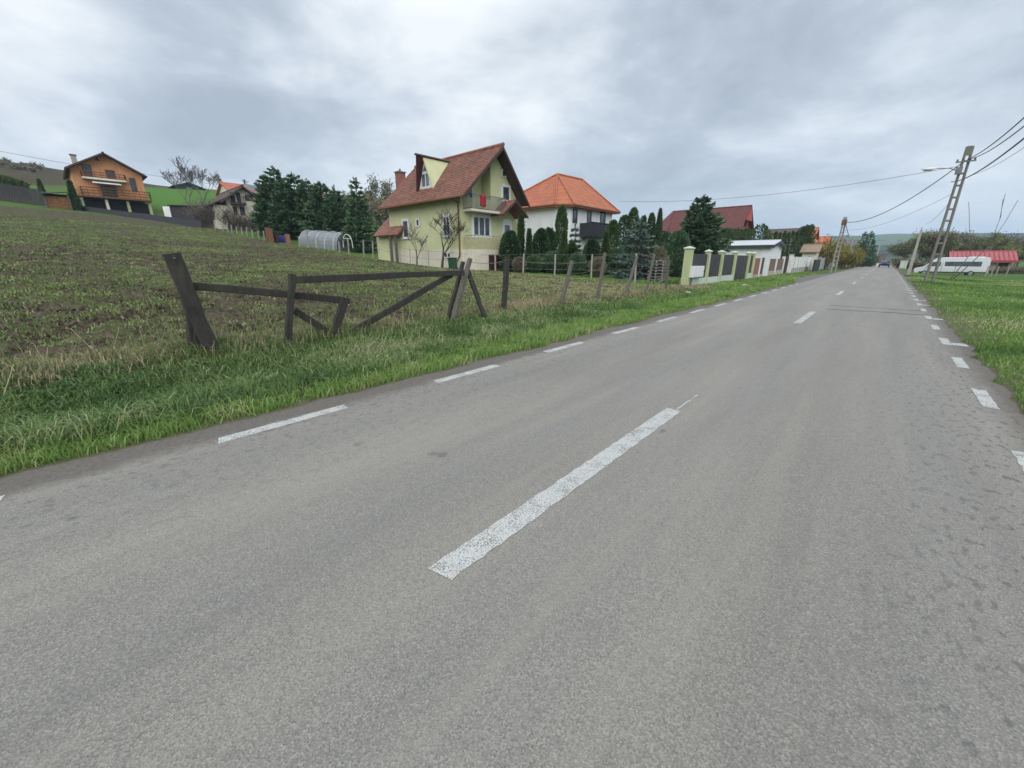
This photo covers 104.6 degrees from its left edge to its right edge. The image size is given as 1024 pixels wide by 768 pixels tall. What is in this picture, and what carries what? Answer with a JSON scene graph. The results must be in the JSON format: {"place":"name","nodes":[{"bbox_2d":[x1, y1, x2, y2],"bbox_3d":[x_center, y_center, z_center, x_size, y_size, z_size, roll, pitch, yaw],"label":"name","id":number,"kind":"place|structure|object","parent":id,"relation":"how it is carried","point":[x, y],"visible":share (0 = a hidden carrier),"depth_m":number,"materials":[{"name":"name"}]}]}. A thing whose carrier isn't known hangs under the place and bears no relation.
{"place":"outdoors","nodes":[
{"label":"outdoors","id":0,"kind":"place"},
{"bbox_2d":[0,206,655,364],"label":"field","id":1,"kind":"structure","parent":0,"point":[30,213],"depth_m":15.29,"materials":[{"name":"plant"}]},
{"bbox_2d":[299,230,356,249],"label":"polytunnel","id":2,"kind":"structure","parent":1,"relation":"on","point":[332,237],"depth_m":43.86,"materials":[{"name":"plastic"}]},
{"bbox_2d":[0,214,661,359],"bbox_3d":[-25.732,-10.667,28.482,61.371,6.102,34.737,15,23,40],"label":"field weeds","id":3,"kind":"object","parent":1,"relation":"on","point":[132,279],"visible":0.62,"depth_m":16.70,"materials":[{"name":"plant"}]},
{"bbox_2d":[339,176,378,252],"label":"spruce tree","id":4,"kind":"object","parent":1,"relation":"on","point":[360,235],"visible":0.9,"depth_m":42.20,"materials":[{"name":"green plant"}]},
{"bbox_2d":[400,221,426,264],"bbox_3d":[-7.322,-10.570,29.877,1.758,3.469,2.807,-7,19,-22],"label":"fruit tree","id":5,"kind":"object","parent":1,"relation":"on","point":[410,231],"visible":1,"depth_m":29.80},
{"bbox_2d":[427,208,470,267],"bbox_3d":[-4.395,-10.237,28.244,2.438,4.268,2.747,8,19,24],"label":"fruit tree","id":6,"kind":"object","parent":1,"relation":"on","point":[442,219],"visible":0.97,"depth_m":27.88,"materials":[{"name":"brown plant"}]},
{"bbox_2d":[0,286,732,460],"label":"ditch grass","id":7,"kind":"structure","parent":0,"point":[108,412],"depth_m":5.40,"materials":[{"name":"plant"}]},
{"bbox_2d":[0,265,1023,767],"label":"road","id":8,"kind":"structure","parent":0,"point":[782,539],"depth_m":2.20,"materials":[{"name":"asphalt"}]},
{"bbox_2d":[0,273,1023,500],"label":"edge line","id":9,"kind":"object","parent":8,"relation":"on","point":[946,342],"visible":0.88,"depth_m":4.90,"materials":[{"name":"paint"}]},
{"bbox_2d":[428,274,865,579],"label":"line","id":10,"kind":"object","parent":8,"relation":"on","point":[509,531],"visible":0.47,"depth_m":2.80,"materials":[{"name":"paint"}]},
{"bbox_2d":[0,162,1023,478],"bbox_3d":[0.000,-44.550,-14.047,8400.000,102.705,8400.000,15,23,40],"label":"ground","id":11,"kind":"structure","parent":0,"point":[52,178],"depth_m":22.81,"materials":[{"name":"plant"}]},
{"bbox_2d":[0,183,46,205],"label":"plank fence","id":12,"kind":"object","parent":11,"relation":"on","point":[25,195],"visible":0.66,"depth_m":60.16,"materials":[{"name":"wood"}]},
{"bbox_2d":[39,192,72,209],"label":"wood shed","id":13,"kind":"structure","parent":11,"relation":"on","point":[51,194],"depth_m":57.03,"materials":[{"name":"wood"}]},
{"bbox_2d":[44,196,73,209],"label":"firewood stack","id":14,"kind":"object","parent":11,"relation":"on","point":[60,202],"visible":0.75,"depth_m":56.63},
{"bbox_2d":[66,179,82,209],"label":"cypress","id":15,"kind":"object","parent":11,"relation":"on","point":[73,196],"visible":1,"depth_m":57.43,"materials":[{"name":"green plant"}]},
{"bbox_2d":[63,151,152,214],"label":"orange house","id":16,"kind":"structure","parent":11,"relation":"on","point":[102,180],"depth_m":60.67,"materials":[{"name":"brown tile"}]},
{"bbox_2d":[99,185,117,196],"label":"patio door","id":17,"kind":"structure","parent":16,"relation":"in","point":[101,186],"depth_m":60.91,"materials":[{"name":"grey glass"}]},
{"bbox_2d":[72,206,201,227],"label":"garden wall","id":18,"kind":"structure","parent":11,"relation":"on","point":[186,222],"depth_m":57.88,"materials":[{"name":"stone"}]},
{"bbox_2d":[159,168,198,204],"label":"bare tree","id":19,"kind":"object","parent":11,"relation":"on","point":[175,182],"visible":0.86,"depth_m":66.47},
{"bbox_2d":[167,205,199,220],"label":"garden shed","id":20,"kind":"structure","parent":11,"relation":"on","point":[175,210],"depth_m":58.07,"materials":[{"name":"stone"}]},
{"bbox_2d":[162,252,219,352],"bbox_3d":[-4.752,-1.084,5.924,0.282,1.678,0.418,15,23,40],"label":"leaning post","id":21,"kind":"object","parent":11,"relation":"on","point":[188,295],"visible":0.84,"depth_m":5.80,"materials":[{"name":"wood"}]},
{"bbox_2d":[179,199,208,226],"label":"bare shrub","id":22,"kind":"object","parent":11,"relation":"on","point":[191,214],"visible":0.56,"depth_m":54.85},
{"bbox_2d":[168,156,220,203],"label":"bare tree","id":23,"kind":"object","parent":11,"relation":"on","point":[180,167],"visible":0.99,"depth_m":64.56,"materials":[{"name":"plant"}]},
{"bbox_2d":[185,195,214,227],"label":"bare shrub","id":24,"kind":"object","parent":11,"relation":"on","point":[209,220],"visible":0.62,"depth_m":54.72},
{"bbox_2d":[209,206,245,229],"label":"bare shrub","id":25,"kind":"object","parent":11,"relation":"on","point":[230,222],"visible":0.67,"depth_m":55.14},
{"bbox_2d":[204,185,259,228],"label":"cream house","id":26,"kind":"structure","parent":11,"relation":"on","point":[239,197],"depth_m":55.93,"materials":[{"name":"brown tile"}]},
{"bbox_2d":[216,182,248,195],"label":"hillside house","id":27,"kind":"structure","parent":11,"relation":"on","point":[222,187],"depth_m":87.84,"materials":[{"name":"orange tile"}]},
{"bbox_2d":[225,210,249,230],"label":"bare shrub","id":28,"kind":"object","parent":11,"relation":"on","point":[239,224],"visible":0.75,"depth_m":55.31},
{"bbox_2d":[247,174,278,235],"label":"spruce tree","id":29,"kind":"object","parent":11,"relation":"on","point":[260,208],"visible":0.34,"depth_m":50.26,"materials":[{"name":"green plant"}]},
{"bbox_2d":[193,282,349,335],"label":"wooden gate","id":30,"kind":"structure","parent":11,"relation":"on","point":[343,302],"depth_m":7.00,"materials":[{"name":"wood"}]},
{"bbox_2d":[249,165,298,233],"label":"spruce tree","id":31,"kind":"object","parent":11,"relation":"on","point":[273,171],"visible":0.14,"depth_m":50.70,"materials":[{"name":"green plant"}]},
{"bbox_2d":[264,177,300,238],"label":"spruce tree","id":32,"kind":"object","parent":11,"relation":"on","point":[282,227],"visible":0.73,"depth_m":49.42,"materials":[{"name":"green plant"}]},
{"bbox_2d":[272,172,311,230],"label":"spruce tree","id":33,"kind":"object","parent":11,"relation":"on","point":[293,180],"visible":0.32,"depth_m":49.93,"materials":[{"name":"green plant"}]},
{"bbox_2d":[287,178,322,233],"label":"spruce tree","id":34,"kind":"object","parent":11,"relation":"on","point":[303,187],"visible":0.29,"depth_m":49.83,"materials":[{"name":"green plant"}]},
{"bbox_2d":[297,181,343,232],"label":"spruce tree","id":35,"kind":"object","parent":11,"relation":"on","point":[312,214],"visible":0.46,"depth_m":47.78,"materials":[{"name":"green plant"}]},
{"bbox_2d":[317,184,356,233],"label":"spruce tree","id":36,"kind":"object","parent":11,"relation":"on","point":[333,211],"visible":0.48,"depth_m":47.15,"materials":[{"name":"green plant"}]},
{"bbox_2d":[0,276,716,406],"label":"dry grass","id":37,"kind":"structure","parent":11,"relation":"on","point":[9,368],"depth_m":6.32,"materials":[{"name":"plant"}]},
{"bbox_2d":[284,270,464,343],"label":"wooden gate","id":38,"kind":"structure","parent":11,"relation":"on","point":[293,280],"depth_m":7.80,"materials":[{"name":"wood"}]},
{"bbox_2d":[363,194,387,225],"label":"thicket bush","id":39,"kind":"object","parent":11,"relation":"on","point":[373,210],"visible":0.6,"depth_m":82.03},
{"bbox_2d":[365,173,395,197],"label":"bare tree","id":40,"kind":"object","parent":11,"relation":"on","point":[373,186],"visible":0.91,"depth_m":99.73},
{"bbox_2d":[372,196,388,222],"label":"thicket bush","id":41,"kind":"object","parent":11,"relation":"on","point":[385,215],"visible":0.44,"depth_m":80.79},
{"bbox_2d":[0,277,795,474],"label":"verge grass","id":42,"kind":"structure","parent":11,"relation":"on","point":[48,453],"depth_m":5.58,"materials":[{"name":"plant"}]},
{"bbox_2d":[108,286,774,435],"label":"tuft grass","id":43,"kind":"structure","parent":11,"relation":"on","point":[223,412],"depth_m":5.19,"materials":[{"name":"plant"}]},
{"bbox_2d":[373,142,529,270],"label":"green house","id":44,"kind":"structure","parent":11,"relation":"on","point":[426,189],"depth_m":29.73,"materials":[{"name":"paint"}]},
{"bbox_2d":[471,213,491,237],"bbox_3d":[-2.222,-11.668,29.271,0.150,1.604,2.102,15,23,40],"label":"window","id":45,"kind":"structure","parent":44,"relation":"in","point":[481,224],"depth_m":29.25,"materials":[{"name":"white glass"}]},
{"bbox_2d":[489,255,500,270],"bbox_3d":[-1.267,-8.808,29.310,0.070,1.474,1.260,15,23,40],"label":"door","id":46,"kind":"structure","parent":44,"relation":"in","point":[491,258],"depth_m":29.15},
{"bbox_2d":[501,184,510,201],"bbox_3d":[-0.441,-14.632,30.397,0.150,1.229,1.146,15,23,40],"label":"window","id":47,"kind":"structure","parent":44,"relation":"in","point":[505,189],"depth_m":30.36,"materials":[{"name":"white glass"}]},
{"bbox_2d":[445,258,486,320],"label":"crossed posts","id":48,"kind":"object","parent":11,"relation":"on","point":[461,288],"visible":0.79,"depth_m":9.54,"materials":[{"name":"wood"}]},
{"bbox_2d":[501,256,509,309],"bbox_3d":[-0.191,-2.621,10.802,0.139,1.655,0.312,15,23,40],"label":"fence post","id":49,"kind":"object","parent":11,"relation":"on","point":[505,281],"visible":0.79,"depth_m":10.72,"materials":[{"name":"wood"}]},
{"bbox_2d":[498,229,521,271],"bbox_3d":[-0.124,-9.630,28.953,1.752,3.243,1.892,2,18,6],"label":"round bush","id":50,"kind":"object","parent":11,"relation":"on","point":[513,246],"visible":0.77,"depth_m":28.39,"materials":[{"name":"green plant"}]},
{"bbox_2d":[511,256,526,272],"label":"garden bush","id":51,"kind":"object","parent":11,"relation":"on","point":[517,265],"visible":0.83,"depth_m":27.86,"materials":[{"name":"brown plant"}]},
{"bbox_2d":[517,212,525,257],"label":"thuja","id":52,"kind":"object","parent":11,"relation":"on","point":[521,225],"visible":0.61,"depth_m":30.68,"materials":[{"name":"green plant"}]},
{"bbox_2d":[524,228,533,271],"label":"thuja","id":53,"kind":"object","parent":11,"relation":"on","point":[529,248],"visible":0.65,"depth_m":30.05,"materials":[{"name":"green plant"}]},
{"bbox_2d":[526,255,542,272],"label":"garden bush","id":54,"kind":"object","parent":11,"relation":"on","point":[535,265],"visible":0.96,"depth_m":28.77,"materials":[{"name":"green plant"}]},
{"bbox_2d":[532,227,551,272],"bbox_3d":[2.240,-10.325,30.839,1.812,3.619,1.872,15,23,40],"label":"round bush","id":55,"kind":"object","parent":11,"relation":"on","point":[541,238],"visible":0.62,"depth_m":30.19,"materials":[{"name":"green plant"}]},
{"bbox_2d":[542,227,556,251],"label":"round bush","id":56,"kind":"object","parent":11,"relation":"on","point":[551,232],"visible":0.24,"depth_m":31.63,"materials":[{"name":"green plant"}]},
{"bbox_2d":[542,250,560,273],"bbox_3d":[3.106,-9.018,29.669,1.927,1.947,2.114,15,23,40],"label":"garden bush","id":57,"kind":"object","parent":11,"relation":"on","point":[548,258],"visible":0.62,"depth_m":29.02,"materials":[{"name":"green plant"}]},
{"bbox_2d":[554,204,568,251],"bbox_3d":[4.269,-12.490,34.321,1.413,5.781,1.348,15,23,40],"label":"thuja","id":58,"kind":"object","parent":11,"relation":"on","point":[561,217],"visible":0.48,"depth_m":33.59,"materials":[{"name":"green plant"}]},
{"bbox_2d":[557,229,567,274],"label":"thuja","id":59,"kind":"object","parent":11,"relation":"on","point":[563,258],"visible":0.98,"depth_m":28.77,"materials":[{"name":"green plant"}]},
{"bbox_2d":[560,260,573,302],"bbox_3d":[1.778,-3.277,12.985,0.117,1.484,0.655,15,23,40],"label":"fence post","id":60,"kind":"object","parent":11,"relation":"on","point":[562,298],"visible":0.84,"depth_m":12.95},
{"bbox_2d":[522,173,620,252],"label":"white house","id":61,"kind":"structure","parent":11,"relation":"on","point":[590,209],"depth_m":40.08,"materials":[{"name":"paint"}]},
{"bbox_2d":[568,222,582,251],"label":"blue spruce","id":62,"kind":"object","parent":11,"relation":"on","point":[576,235],"visible":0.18,"depth_m":31.27,"materials":[{"name":"green plant"}]},
{"bbox_2d":[566,252,587,275],"bbox_3d":[4.750,-8.627,28.731,1.576,1.946,1.553,15,23,40],"label":"garden bush","id":63,"kind":"object","parent":11,"relation":"on","point":[577,258],"visible":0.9,"depth_m":28.27,"materials":[{"name":"green plant"}]},
{"bbox_2d":[583,238,600,274],"bbox_3d":[6.092,-9.693,30.535,1.606,2.948,1.639,15,23,40],"label":"round bush","id":64,"kind":"object","parent":11,"relation":"on","point":[592,246],"visible":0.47,"depth_m":29.96,"materials":[{"name":"green plant"}]},
{"bbox_2d":[587,256,607,277],"bbox_3d":[5.893,-7.982,27.342,1.392,1.708,1.432,15,23,40],"label":"garden bush","id":65,"kind":"object","parent":11,"relation":"on","point":[597,263],"visible":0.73,"depth_m":26.96,"materials":[{"name":"brown plant"}]},
{"bbox_2d":[596,252,606,298],"bbox_3d":[3.234,-3.853,14.391,0.123,1.783,0.472,15,23,40],"label":"fence post","id":66,"kind":"object","parent":11,"relation":"on","point":[601,275],"visible":0.87,"depth_m":14.35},
{"bbox_2d":[599,230,610,275],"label":"thuja","id":67,"kind":"object","parent":11,"relation":"on","point":[605,247],"visible":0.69,"depth_m":29.64,"materials":[{"name":"green plant"}]},
{"bbox_2d":[605,219,621,247],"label":"thuja","id":68,"kind":"object","parent":11,"relation":"on","point":[613,228],"visible":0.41,"depth_m":33.37,"materials":[{"name":"green plant"}]},
{"bbox_2d":[609,247,626,274],"bbox_3d":[8.184,-9.682,31.515,1.898,2.478,1.759,-8,19,-25],"label":"garden bush","id":69,"kind":"object","parent":11,"relation":"on","point":[613,251],"visible":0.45,"depth_m":30.93,"materials":[{"name":"green plant"}]},
{"bbox_2d":[618,214,630,271],"bbox_3d":[11.082,-13.924,39.643,1.859,5.790,1.813,15,23,40],"label":"thuja","id":70,"kind":"object","parent":11,"relation":"on","point":[622,221],"visible":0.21,"depth_m":38.79,"materials":[{"name":"green plant"}]},
{"bbox_2d":[624,256,637,295],"bbox_3d":[4.822,-4.292,16.079,0.120,1.751,0.856,15,23,40],"label":"fence post","id":71,"kind":"object","parent":11,"relation":"on","point":[631,274],"visible":0.84,"depth_m":16.04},
{"bbox_2d":[624,207,639,271],"bbox_3d":[11.675,-13.902,38.600,1.686,6.435,1.633,15,23,40],"label":"thuja","id":72,"kind":"object","parent":11,"relation":"on","point":[633,213],"visible":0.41,"depth_m":37.92,"materials":[{"name":"green plant"}]},
{"bbox_2d":[607,218,662,279],"bbox_3d":[8.569,-9.132,27.072,3.471,4.303,3.755,15,23,40],"label":"blue spruce","id":73,"kind":"object","parent":11,"relation":"on","point":[624,264],"visible":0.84,"depth_m":26.62,"materials":[{"name":"green plant"}]},
{"bbox_2d":[636,250,651,276],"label":"garden bush","id":74,"kind":"object","parent":11,"relation":"on","point":[644,269],"visible":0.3,"depth_m":27.34,"materials":[{"name":"green plant"}]},
{"bbox_2d":[642,212,655,251],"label":"thuja","id":75,"kind":"object","parent":11,"relation":"on","point":[650,227],"visible":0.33,"depth_m":40.70,"materials":[{"name":"green plant"}]},
{"bbox_2d":[650,208,662,252],"bbox_3d":[14.887,-14.511,40.467,1.435,6.583,1.592,15,23,40],"label":"thuja","id":76,"kind":"object","parent":11,"relation":"on","point":[658,230],"visible":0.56,"depth_m":39.95,"materials":[{"name":"green plant"}]},
{"bbox_2d":[647,261,669,281],"bbox_3d":[9.819,-7.549,26.439,1.100,1.330,1.050,15,23,40],"label":"pallet stack","id":77,"kind":"object","parent":11,"relation":"on","point":[661,277],"visible":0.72,"depth_m":26.18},
{"bbox_2d":[652,247,666,275],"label":"garden bush","id":78,"kind":"object","parent":11,"relation":"on","point":[660,252],"visible":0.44,"depth_m":29.12,"materials":[{"name":"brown plant"}]},
{"bbox_2d":[664,229,694,277],"bbox_3d":[13.503,-10.522,32.276,2.444,4.051,2.389,15,23,40],"label":"garden bush","id":79,"kind":"object","parent":11,"relation":"on","point":[674,252],"visible":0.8,"depth_m":31.65,"materials":[{"name":"green plant"}]},
{"bbox_2d":[662,194,732,256],"bbox_3d":[16.475,-12.817,34.677,6.033,7.102,6.225,3,18,9],"label":"fir tree","id":80,"kind":"object","parent":11,"relation":"on","point":[697,226],"visible":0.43,"depth_m":33.59,"materials":[{"name":"green plant"}]},
{"bbox_2d":[655,205,753,243],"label":"red house","id":81,"kind":"structure","parent":11,"relation":"on","point":[740,217],"depth_m":73.50,"materials":[{"name":"tile"}]},
{"bbox_2d":[680,246,756,284],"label":"green wall","id":82,"kind":"structure","parent":11,"relation":"on","point":[721,266],"depth_m":28.43,"materials":[{"name":"paint"}]},
{"bbox_2d":[689,266,704,284],"bbox_3d":[11.510,-6.663,24.879,0.425,1.446,1.937,15,23,40],"label":"meter cabinet","id":83,"kind":"object","parent":82,"relation":"attached to","point":[696,271],"visible":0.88,"depth_m":24.35,"materials":[{"name":"metal"}]},
{"bbox_2d":[720,239,785,269],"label":"building","id":84,"kind":"structure","parent":11,"relation":"on","point":[772,248],"depth_m":51.07,"materials":[{"name":"paint"}]},
{"bbox_2d":[752,223,772,239],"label":"thuja","id":85,"kind":"object","parent":11,"relation":"on","point":[766,231],"visible":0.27,"depth_m":60.99,"materials":[{"name":"green plant"}]},
{"bbox_2d":[752,256,788,277],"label":"lattice fence","id":86,"kind":"object","parent":11,"relation":"on","point":[775,265],"visible":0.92,"depth_m":40.35,"materials":[{"name":"brick"}]},
{"bbox_2d":[786,254,812,272],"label":"white gate","id":87,"kind":"structure","parent":11,"relation":"on","point":[802,266],"depth_m":52.60,"materials":[{"name":"metal"}]},
{"bbox_2d":[794,226,808,265],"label":"thuja","id":88,"kind":"object","parent":11,"relation":"on","point":[804,228],"visible":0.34,"depth_m":67.01,"materials":[{"name":"green plant"}]},
{"bbox_2d":[799,244,822,269],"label":"roadside house","id":89,"kind":"structure","parent":11,"relation":"on","point":[812,250],"depth_m":62.89,"materials":[{"name":"beige tile"}]},
{"bbox_2d":[812,257,830,270],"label":"grey gate","id":90,"kind":"structure","parent":11,"relation":"on","point":[818,264],"depth_m":59.66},
{"bbox_2d":[816,234,848,269],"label":"flowering bush","id":91,"kind":"object","parent":11,"relation":"on","point":[829,253],"visible":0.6,"depth_m":64.23,"materials":[{"name":"plant"}]},
{"bbox_2d":[829,217,852,272],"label":"utility pole","id":92,"kind":"object","parent":11,"relation":"on","point":[844,220],"visible":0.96,"depth_m":50.19,"materials":[{"name":"concrete"}]},
{"bbox_2d":[824,240,871,268],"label":"flowering bush","id":93,"kind":"object","parent":11,"relation":"on","point":[851,257],"visible":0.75,"depth_m":69.52,"materials":[{"name":"plant"}]},
{"bbox_2d":[860,231,878,265],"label":"conifer","id":94,"kind":"object","parent":11,"relation":"on","point":[872,242],"visible":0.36,"depth_m":97.60,"materials":[{"name":"green plant"}]},
{"bbox_2d":[884,232,924,259],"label":"budding tree","id":95,"kind":"object","parent":11,"relation":"on","point":[901,253],"visible":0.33,"depth_m":85.07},
{"bbox_2d":[907,227,922,274],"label":"utility pole","id":96,"kind":"object","parent":11,"relation":"on","point":[913,257],"visible":0.85,"depth_m":43.01,"materials":[{"name":"concrete"}]},
{"bbox_2d":[908,228,965,258],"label":"budding tree","id":97,"kind":"object","parent":11,"relation":"on","point":[953,243],"visible":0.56,"depth_m":76.35,"materials":[{"name":"plant"}]},
{"bbox_2d":[917,227,959,260],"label":"budding tree","id":98,"kind":"object","parent":11,"relation":"on","point":[929,237],"visible":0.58,"depth_m":76.42,"materials":[{"name":"plant"}]},
{"bbox_2d":[922,145,976,281],"bbox_3d":[31.041,-12.091,29.273,2.750,9.582,0.465,7,19,22],"label":"utility pole","id":99,"kind":"object","parent":11,"relation":"on","point":[967,152],"visible":0.91,"depth_m":28.67,"materials":[{"name":"concrete"}]},
{"bbox_2d":[626,166,957,201],"bbox_3d":[21.946,-17.776,36.670,26.353,0.778,0.025,15,23,40],"label":"power cable","id":100,"kind":"object","parent":99,"relation":"attached to","point":[771,194],"visible":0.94,"depth_m":35.58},
{"bbox_2d":[912,256,990,274],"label":"minibus","id":101,"kind":"object","parent":11,"relation":"on","point":[980,264],"visible":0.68,"depth_m":52.53,"materials":[{"name":"white metal"}]},
{"bbox_2d":[945,262,981,265],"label":"side window","id":102,"kind":"structure","parent":101,"relation":"in","point":[946,263],"depth_m":52.32,"materials":[{"name":"black glass"}]},
{"bbox_2d":[936,228,977,257],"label":"budding tree","id":103,"kind":"object","parent":11,"relation":"on","point":[966,235],"visible":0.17,"depth_m":80.22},
{"bbox_2d":[947,250,1019,272],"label":"red roofed building","id":104,"kind":"structure","parent":11,"relation":"on","point":[1007,258],"depth_m":61.82,"materials":[{"name":"metal"}]},
{"bbox_2d":[962,233,1005,250],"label":"budding tree","id":105,"kind":"object","parent":11,"relation":"on","point":[978,241],"visible":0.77,"depth_m":80.74,"materials":[{"name":"plant"}]},
{"bbox_2d":[972,230,1023,253],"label":"budding tree","id":106,"kind":"object","parent":11,"relation":"on","point":[1006,241],"visible":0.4,"depth_m":79.06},
{"bbox_2d":[987,230,1022,256],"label":"budding tree","id":107,"kind":"object","parent":11,"relation":"on","point":[1004,247],"visible":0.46,"depth_m":78.01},
{"bbox_2d":[0,0,1023,240],"label":"sky","id":108,"kind":"structure","parent":0,"point":[676,102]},
{"bbox_2d":[431,267,819,299],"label":"yard grass","id":109,"kind":"structure","parent":0,"point":[720,284],"depth_m":26.79,"materials":[{"name":"plant"}]},
{"bbox_2d":[902,274,1023,413],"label":"meadow grass","id":110,"kind":"structure","parent":0,"point":[1006,353],"depth_m":12.24,"materials":[{"name":"plant"}]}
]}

